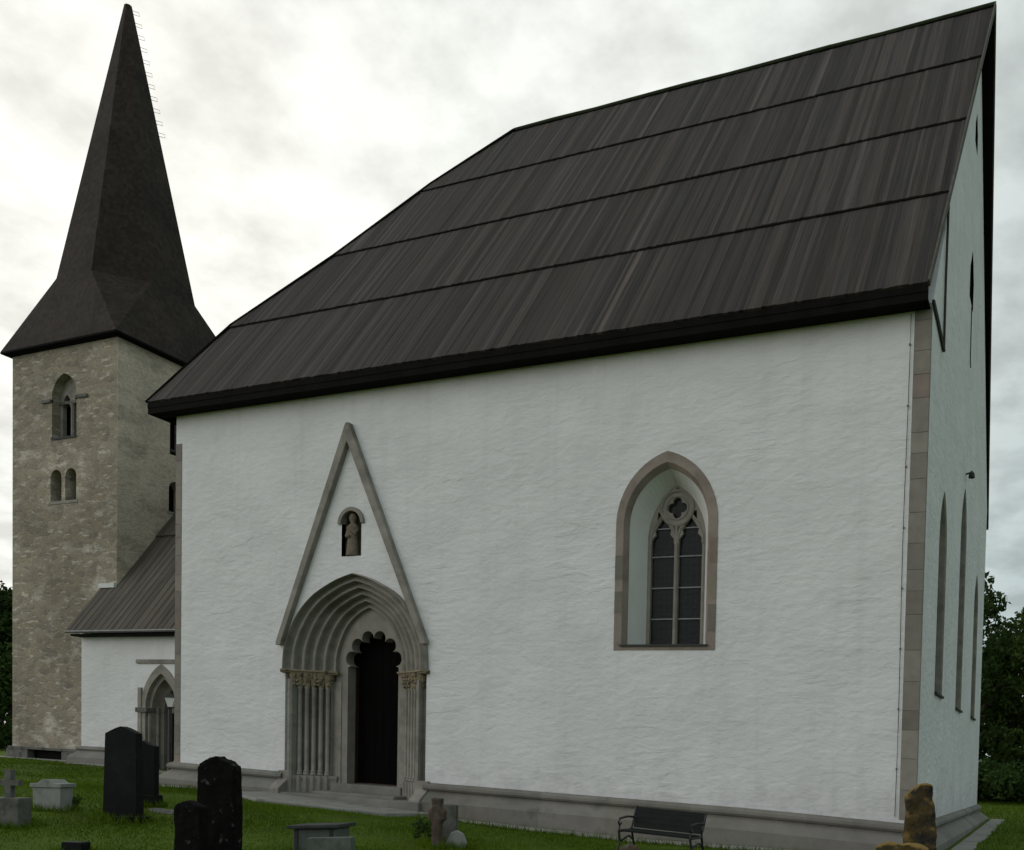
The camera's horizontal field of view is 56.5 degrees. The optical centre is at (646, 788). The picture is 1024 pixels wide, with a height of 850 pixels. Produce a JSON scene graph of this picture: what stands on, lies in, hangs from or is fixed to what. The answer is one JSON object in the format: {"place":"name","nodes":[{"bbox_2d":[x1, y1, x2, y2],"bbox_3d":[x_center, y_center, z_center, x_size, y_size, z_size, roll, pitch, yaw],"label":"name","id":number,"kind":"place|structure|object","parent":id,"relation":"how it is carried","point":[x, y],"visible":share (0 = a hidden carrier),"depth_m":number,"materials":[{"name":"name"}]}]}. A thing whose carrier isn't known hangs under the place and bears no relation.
{"place":"outdoors","nodes":[
{"label":"outdoors","id":0,"kind":"place"},
{"bbox_2d":[0,748,1023,849],"bbox_3d":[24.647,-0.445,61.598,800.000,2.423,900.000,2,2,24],"label":"lawn","id":1,"kind":"structure","parent":0,"point":[27,845],"depth_m":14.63,"materials":[{"name":"green plant"}]},
{"bbox_2d":[0,580,11,748],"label":"leafy tree","id":2,"kind":"object","parent":1,"relation":"on","point":[5,650],"visible":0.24,"depth_m":47.08,"materials":[{"name":"green plant"}]},
{"bbox_2d":[0,716,11,746],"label":"hedge","id":3,"kind":"object","parent":1,"relation":"on","point":[6,731],"visible":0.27,"depth_m":42.58,"materials":[{"name":"green plant"}]},
{"bbox_2d":[0,769,30,826],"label":"cross monument","id":4,"kind":"object","parent":1,"relation":"on","point":[13,808],"visible":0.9,"depth_m":12.40,"materials":[{"name":"grey stone"}]},
{"bbox_2d":[30,779,75,810],"bbox_3d":[-8.711,0.135,13.769,0.500,0.540,0.310,2,2,7],"label":"box tomb","id":5,"kind":"object","parent":1,"relation":"on","point":[52,792],"visible":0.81,"depth_m":13.64,"materials":[{"name":"grey stone"}]},
{"bbox_2d":[61,841,89,849],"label":"gravestone","id":6,"kind":"object","parent":1,"relation":"on","point":[79,845],"visible":1,"depth_m":10.93,"materials":[{"name":"black stone"}]},
{"bbox_2d":[72,794,82,805],"bbox_3d":[-8.506,0.166,13.900,0.298,0.184,0.145,1,2,-4],"label":"grave plant","id":7,"kind":"object","parent":1,"relation":"on","point":[75,800],"visible":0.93,"depth_m":13.88,"materials":[{"name":"green plant"}]},
{"bbox_2d":[0,756,165,772],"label":"paving strip","id":8,"kind":"object","parent":1,"relation":"on","point":[160,771],"visible":0.16,"depth_m":29.98,"materials":[{"name":"stone"}]},
{"bbox_2d":[95,726,150,822],"bbox_3d":[-7.517,-0.148,13.478,0.669,1.490,0.300,2,2,6],"label":"gravestone","id":9,"kind":"object","parent":1,"relation":"on","point":[123,778],"visible":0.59,"depth_m":13.40,"materials":[{"name":"black stone"}]},
{"bbox_2d":[142,740,162,806],"bbox_3d":[-7.996,-0.174,14.999,0.439,1.188,0.240,1,2,0],"label":"gravestone","id":10,"kind":"object","parent":1,"relation":"on","point":[150,772],"visible":0.35,"depth_m":14.93,"materials":[{"name":"black stone"}]},
{"bbox_2d":[147,808,173,814],"bbox_3d":[-7.457,0.504,14.547,0.628,0.381,0.429,2,2,24],"label":"stepping stone","id":11,"kind":"object","parent":1,"relation":"on","point":[161,810],"visible":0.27,"depth_m":14.51,"materials":[{"name":"grey stone"}]},
{"bbox_2d":[164,691,173,770],"bbox_3d":[-12.689,-1.376,24.971,0.304,2.434,0.304,1,2,-21],"label":"lamp post","id":12,"kind":"object","parent":1,"relation":"on","point":[169,699],"visible":0.59,"depth_m":24.92,"materials":[{"name":"black metal"}]},
{"bbox_2d":[173,800,208,849],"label":"gravestone","id":13,"kind":"object","parent":1,"relation":"on","point":[191,821],"visible":1,"depth_m":10.51,"materials":[{"name":"stone"}]},
{"bbox_2d":[197,756,242,849],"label":"gravestone","id":14,"kind":"object","parent":1,"relation":"on","point":[219,787],"visible":0.78,"depth_m":11.09,"materials":[{"name":"stone"}]},
{"bbox_2d":[286,822,355,849],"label":"table tomb","id":15,"kind":"object","parent":1,"relation":"on","point":[303,832],"visible":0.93,"depth_m":12.23,"materials":[{"name":"grey stone"}]},
{"bbox_2d":[307,837,354,849],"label":"gravestone","id":16,"kind":"object","parent":1,"relation":"on","point":[330,843],"visible":1,"depth_m":11.34,"materials":[{"name":"grey stone"}]},
{"bbox_2d":[242,791,427,816],"bbox_3d":[-6.991,0.462,19.206,4.591,0.686,2.395,2,2,24],"label":"stone landing","id":17,"kind":"object","parent":1,"relation":"on","point":[278,798],"visible":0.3,"depth_m":18.79,"materials":[{"name":"grey stone"}]},
{"bbox_2d":[411,817,431,838],"bbox_3d":[-3.428,0.606,14.384,0.462,0.346,0.311,2,2,24],"label":"grave plant","id":18,"kind":"object","parent":1,"relation":"on","point":[418,822],"visible":0.81,"depth_m":14.35,"materials":[{"name":"green plant"}]},
{"bbox_2d":[428,798,446,845],"bbox_3d":[-3.122,0.557,13.991,0.277,0.843,0.132,2,2,12],"label":"grave cross","id":19,"kind":"object","parent":1,"relation":"on","point":[437,814],"visible":0.9,"depth_m":13.93,"materials":[{"name":"stone"}]},
{"bbox_2d":[442,804,457,841],"bbox_3d":[-3.075,0.593,14.596,0.260,0.718,0.100,2,2,6],"label":"gravestone","id":20,"kind":"object","parent":1,"relation":"on","point":[450,824],"visible":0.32,"depth_m":14.54,"materials":[{"name":"grey stone"}]},
{"bbox_2d":[446,830,466,848],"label":"gravestone","id":21,"kind":"object","parent":1,"relation":"on","point":[458,836],"visible":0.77,"depth_m":14.06,"materials":[{"name":"grey stone"}]},
{"bbox_2d":[163,785,785,849],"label":"paving strip","id":22,"kind":"object","parent":1,"relation":"on","point":[586,834],"visible":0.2,"depth_m":17.41,"materials":[{"name":"stone"}]},
{"bbox_2d":[0,1,996,849],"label":"church","id":23,"kind":"structure","parent":1,"relation":"on","point":[600,469],"depth_m":19.58,"materials":[{"name":"paint"}]},
{"bbox_2d":[41,378,87,440],"bbox_3d":[-18.791,-12.425,30.688,2.200,2.125,0.600,2,2,24],"label":"belfry window","id":24,"kind":"structure","parent":23,"relation":"in","point":[68,400],"depth_m":30.81,"materials":[{"name":"grey stone"}]},
{"bbox_2d":[170,423,176,455],"bbox_3d":[-15.837,-12.327,31.927,0.600,2.126,2.200,2,2,24],"label":"belfry window","id":25,"kind":"structure","parent":23,"relation":"in","point":[173,428],"depth_m":31.89,"materials":[{"name":"grey stone"}]},
{"bbox_2d":[613,451,717,649],"bbox_3d":[0.473,-4.443,17.849,2.063,3.725,0.730,2,2,24],"label":"tracery window","id":26,"kind":"structure","parent":23,"relation":"in","point":[667,520],"depth_m":18.00,"materials":[{"name":"stone"}]},
{"bbox_2d":[934,493,946,698],"bbox_3d":[5.415,-3.751,18.200,0.670,3.937,1.200,2,2,24],"label":"lancet window","id":27,"kind":"structure","parent":23,"relation":"in","point":[943,522],"depth_m":18.60,"materials":[{"name":"grey stone"}]},
{"bbox_2d":[955,489,966,712],"bbox_3d":[6.996,-4.347,21.752,0.670,5.107,1.280,2,2,24],"label":"lancet window","id":28,"kind":"structure","parent":23,"relation":"in","point":[964,511],"depth_m":22.18,"materials":[{"name":"grey stone"}]},
{"bbox_2d":[970,577,977,720],"bbox_3d":[8.551,-3.794,25.342,0.670,3.857,1.200,2,2,24],"label":"lancet window","id":29,"kind":"structure","parent":23,"relation":"in","point":[975,624],"depth_m":25.74,"materials":[{"name":"grey stone"}]},
{"bbox_2d":[619,844,638,849],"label":"gravestone","id":30,"kind":"object","parent":1,"relation":"on","point":[630,847],"visible":1,"depth_m":13.52,"materials":[{"name":"stone"}]},
{"bbox_2d":[616,805,707,849],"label":"park bench","id":31,"kind":"object","parent":1,"relation":"on","point":[674,820],"visible":0.99,"depth_m":14.72,"materials":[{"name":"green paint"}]},
{"bbox_2d":[875,841,928,849],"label":"gravestone","id":32,"kind":"object","parent":1,"relation":"on","point":[889,845],"visible":1,"depth_m":10.21,"materials":[{"name":"stone"}]},
{"bbox_2d":[902,783,936,849],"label":"gravestone","id":33,"kind":"object","parent":1,"relation":"on","point":[919,822],"visible":0.91,"depth_m":10.90,"materials":[{"name":"stone"}]},
{"bbox_2d":[951,819,1004,849],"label":"paving strip","id":34,"kind":"object","parent":1,"relation":"on","point":[970,842],"visible":0.8,"depth_m":20.62,"materials":[{"name":"stone"}]},
{"bbox_2d":[977,571,1023,798],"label":"leafy tree","id":35,"kind":"object","parent":1,"relation":"on","point":[991,611],"visible":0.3,"depth_m":43.72,"materials":[{"name":"green plant"}]},
{"bbox_2d":[977,756,1023,802],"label":"hedge","id":36,"kind":"object","parent":1,"relation":"on","point":[1003,779],"visible":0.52,"depth_m":39.28,"materials":[{"name":"green plant"}]},
{"bbox_2d":[978,616,1023,795],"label":"leafy tree","id":37,"kind":"object","parent":1,"relation":"on","point":[1010,625],"visible":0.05,"depth_m":50.62,"materials":[{"name":"green plant"}]},
{"bbox_2d":[980,607,1023,796],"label":"leafy tree","id":38,"kind":"object","parent":1,"relation":"on","point":[1017,753],"visible":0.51,"depth_m":43.61,"materials":[{"name":"green plant"}]},
{"bbox_2d":[0,0,1023,759],"label":"sky","id":39,"kind":"structure","parent":0,"point":[291,128],"materials":[{"name":"white"}]}
]}

